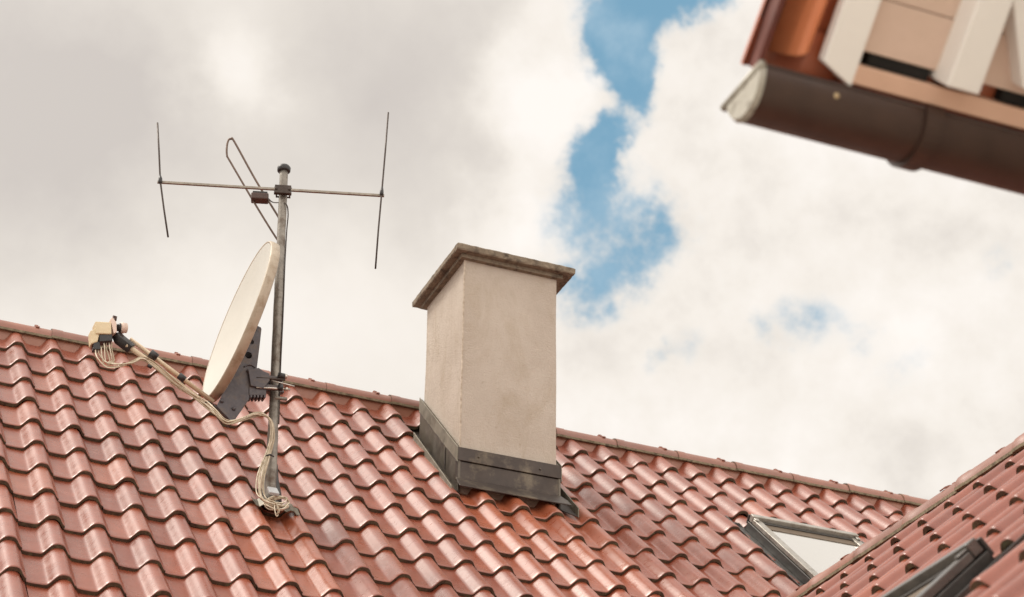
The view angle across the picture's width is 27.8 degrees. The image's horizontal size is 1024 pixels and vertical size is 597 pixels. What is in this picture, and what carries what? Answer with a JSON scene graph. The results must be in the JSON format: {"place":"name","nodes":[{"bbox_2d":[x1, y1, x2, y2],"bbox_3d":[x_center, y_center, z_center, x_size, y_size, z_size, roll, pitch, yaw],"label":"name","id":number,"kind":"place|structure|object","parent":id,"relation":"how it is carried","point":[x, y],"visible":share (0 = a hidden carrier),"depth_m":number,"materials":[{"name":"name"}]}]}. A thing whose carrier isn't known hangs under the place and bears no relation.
{"place":"outdoors","nodes":[
{"label":"outdoors","id":0,"kind":"place"},
{"bbox_2d":[0,0,1023,499],"label":"sky","id":1,"kind":"structure","parent":0,"point":[737,292],"materials":[{"name":"white"}]},
{"bbox_2d":[720,0,1023,194],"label":"house","id":2,"kind":"structure","parent":0,"point":[936,86],"depth_m":4.15,"materials":[{"name":"brown metal"}]},
{"label":"ground","id":3,"kind":"structure","parent":0,"visible":0},
{"bbox_2d":[0,243,927,596],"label":"house","id":4,"kind":"structure","parent":3,"relation":"on","point":[476,471],"depth_m":10.88,"materials":[{"name":"tile"}]},
{"bbox_2d":[251,163,299,515],"bbox_3d":[-1.133,0.170,10.251,0.223,1.956,0.235,-17,-34,28],"label":"antenna mast","id":5,"kind":"object","parent":4,"relation":"on","point":[271,485],"visible":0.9,"depth_m":10.19,"materials":[{"name":"metal"}]},
{"bbox_2d":[88,241,294,427],"bbox_3d":[-1.522,0.170,10.084,0.937,0.954,0.738,1,-30,0],"label":"satellite dish","id":6,"kind":"object","parent":5,"relation":"attached to","point":[236,379],"visible":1,"depth_m":9.98,"materials":[{"name":"beige paint"}]},
{"bbox_2d":[95,343,289,516],"bbox_3d":[-1.496,0.620,9.664,0.998,0.740,0.138,14,-32,-21],"label":"cable bundle","id":7,"kind":"object","parent":6,"relation":"hanging from","point":[270,502],"visible":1,"depth_m":9.72,"materials":[{"name":"beige plastic"}]},
{"bbox_2d":[157,112,388,423],"bbox_3d":[-1.260,-0.182,10.441,1.199,1.811,0.175,3,-30,-4],"label":"tv antenna","id":8,"kind":"object","parent":5,"relation":"attached to","point":[260,197],"visible":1,"depth_m":10.60,"materials":[{"name":"metal"}]},
{"bbox_2d":[726,514,863,585],"bbox_3d":[1.831,1.537,11.512,0.911,0.923,1.016,12,-32,-19],"label":"roof window","id":9,"kind":"structure","parent":4,"relation":"in","point":[804,551],"depth_m":11.73,"materials":[{"name":"white glass"}]},
{"bbox_2d":[787,433,1023,596],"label":"house","id":10,"kind":"structure","parent":3,"relation":"on","point":[962,535],"depth_m":6.96,"materials":[{"name":"tile"}]},
{"bbox_2d":[881,534,1023,596],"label":"roof window","id":11,"kind":"structure","parent":10,"relation":"in","point":[952,575],"depth_m":5.45,"materials":[{"name":"black glass"}]}
]}

